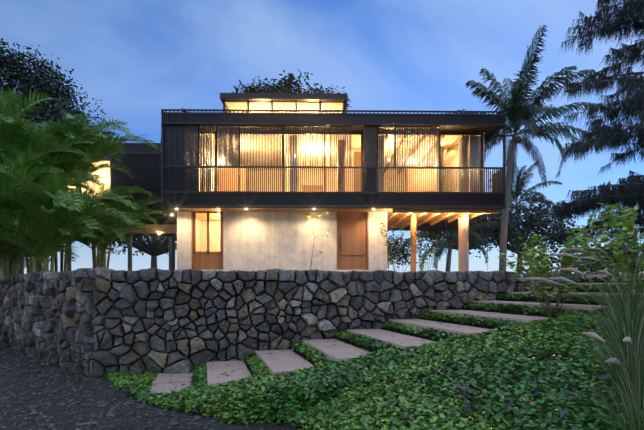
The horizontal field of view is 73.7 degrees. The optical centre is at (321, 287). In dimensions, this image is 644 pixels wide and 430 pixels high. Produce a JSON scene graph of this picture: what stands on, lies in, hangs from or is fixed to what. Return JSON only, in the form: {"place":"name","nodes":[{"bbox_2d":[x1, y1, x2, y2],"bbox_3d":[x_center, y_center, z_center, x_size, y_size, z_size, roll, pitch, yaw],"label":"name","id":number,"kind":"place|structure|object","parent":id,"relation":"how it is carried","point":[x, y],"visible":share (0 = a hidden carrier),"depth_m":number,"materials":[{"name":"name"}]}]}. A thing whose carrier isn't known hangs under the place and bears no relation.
{"place":"outdoors","nodes":[
{"label":"outdoors","id":0,"kind":"place"},
{"bbox_2d":[82,129,171,270],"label":"posts","id":1,"kind":"object","parent":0,"point":[130,254],"depth_m":28.75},
{"bbox_2d":[94,101,480,250],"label":"glazing","id":2,"kind":"structure","parent":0,"point":[313,168],"depth_m":18.92,"materials":[{"name":"clear glass"}]},
{"bbox_2d":[0,38,579,272],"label":"broadleaf tree","id":3,"kind":"object","parent":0,"point":[10,63],"depth_m":34.69,"materials":[{"name":"green plant"}]},
{"bbox_2d":[0,266,621,376],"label":"stone wall","id":4,"kind":"structure","parent":0,"point":[65,328],"depth_m":8.54,"materials":[{"name":"grey stone"}]},
{"bbox_2d":[0,279,643,429],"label":"ground","id":5,"kind":"structure","parent":0,"point":[184,415],"depth_m":6.28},
{"bbox_2d":[0,345,263,429],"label":"gravel pebbles","id":6,"kind":"object","parent":5,"relation":"on","point":[91,422],"visible":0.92,"depth_m":6.02,"materials":[{"name":"grey gravel"}]},
{"bbox_2d":[108,378,221,419],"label":"bank rocks","id":7,"kind":"object","parent":5,"relation":"on","point":[143,402],"visible":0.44,"depth_m":6.34,"materials":[{"name":"grey stone"}]},
{"bbox_2d":[1,301,544,429],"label":"fallen leaves","id":8,"kind":"object","parent":5,"relation":"on","point":[153,391],"visible":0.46,"depth_m":6.64,"materials":[{"name":"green plant"}]},
{"bbox_2d":[102,276,643,429],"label":"ground cover plants","id":9,"kind":"object","parent":5,"relation":"on","point":[478,381],"visible":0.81,"depth_m":5.00,"materials":[{"name":"green plant"}]},
{"bbox_2d":[148,273,643,396],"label":"stepping stones","id":10,"kind":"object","parent":5,"relation":"on","point":[286,360],"depth_m":7.34,"materials":[{"name":"stone"}]},
{"bbox_2d":[506,239,643,429],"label":"fountain grass","id":11,"kind":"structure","parent":5,"relation":"on","point":[632,327],"depth_m":3.30,"materials":[{"name":"green plant"}]},
{"bbox_2d":[517,227,642,365],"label":"grass plumes","id":12,"kind":"object","parent":11,"relation":"on","point":[627,341],"visible":1,"depth_m":3.79,"materials":[{"name":"beige plant"}]},
{"bbox_2d":[0,0,643,273],"label":"sky","id":13,"kind":"structure","parent":0,"point":[142,58],"materials":[{"name":"blue"}]},
{"bbox_2d":[200,135,479,191],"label":"curtains","id":14,"kind":"object","parent":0,"point":[474,152],"depth_m":19.04,"materials":[{"name":"beige fabric"}]},
{"bbox_2d":[219,135,463,191],"bbox_3d":[0.433,-5.377,22.087,11.640,2.908,6.200,0,0,-1],"label":"interior timber","id":15,"kind":"object","parent":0,"point":[357,156],"depth_m":22.05,"materials":[{"name":"brown wood"}]},
{"bbox_2d":[181,108,643,316],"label":"shrub","id":16,"kind":"object","parent":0,"point":[544,262],"depth_m":6.71,"materials":[{"name":"green plant"}]},
{"bbox_2d":[403,25,610,271],"bbox_3d":[14.475,-6.976,36.085,12.391,13.892,31.616,0,0,24],"label":"coconut palm","id":17,"kind":"object","parent":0,"point":[518,114],"depth_m":24.09,"materials":[{"name":"green plant"}]},
{"bbox_2d":[531,0,643,245],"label":"casuarina tree","id":18,"kind":"object","parent":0,"point":[564,211],"depth_m":12.22,"materials":[{"name":"green plant"}]},
{"bbox_3d":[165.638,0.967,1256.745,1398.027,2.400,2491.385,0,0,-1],"label":"terrace","id":19,"kind":"structure","parent":0,"visible":0},
{"bbox_2d":[0,87,170,274],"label":"areca palm","id":20,"kind":"object","parent":19,"relation":"on","point":[44,211],"depth_m":12.90,"materials":[{"name":"green plant"}]},
{"bbox_2d":[177,211,386,271],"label":"plaster walls","id":21,"kind":"structure","parent":19,"relation":"on","point":[253,241],"depth_m":18.86,"materials":[{"name":"beige paint"}]},
{"bbox_2d":[191,211,368,269],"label":"wooden doors","id":22,"kind":"structure","parent":21,"relation":"attached to","point":[353,233],"depth_m":19.01,"materials":[{"name":"brown wood"}]},
{"bbox_2d":[115,126,496,235],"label":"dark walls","id":23,"kind":"structure","parent":21,"relation":"on","point":[440,226],"depth_m":18.56,"materials":[{"name":"black"}]},
{"bbox_2d":[54,102,484,251],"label":"interior walls","id":24,"kind":"structure","parent":23,"relation":"on","point":[448,141],"depth_m":21.64,"materials":[{"name":"beige paint"}]},
{"bbox_2d":[70,93,505,270],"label":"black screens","id":25,"kind":"object","parent":19,"relation":"on","point":[181,132],"visible":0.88,"depth_m":17.73,"materials":[{"name":"black metal"}]},
{"bbox_2d":[121,205,499,271],"bbox_3d":[-1.643,-1.823,21.053,18.260,3.180,6.610,0,0,-1],"label":"soffit","id":26,"kind":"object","parent":19,"relation":"on","point":[413,219],"visible":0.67,"depth_m":19.14,"materials":[{"name":"brown wood"}]},
{"bbox_2d":[446,213,487,271],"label":"rain chains and pipe","id":27,"kind":"object","parent":26,"relation":"hanging from","point":[487,242],"visible":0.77,"depth_m":18.68,"materials":[{"name":"black metal"}]},
{"bbox_2d":[436,136,468,271],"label":"concrete columns","id":28,"kind":"structure","parent":19,"relation":"on","point":[463,236],"depth_m":19.38,"materials":[{"name":"grey concrete"}]},
{"bbox_2d":[538,236,643,273],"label":"terrace bush","id":29,"kind":"object","parent":19,"relation":"on","point":[589,268],"depth_m":11.92,"materials":[{"name":"green plant"}]}
]}

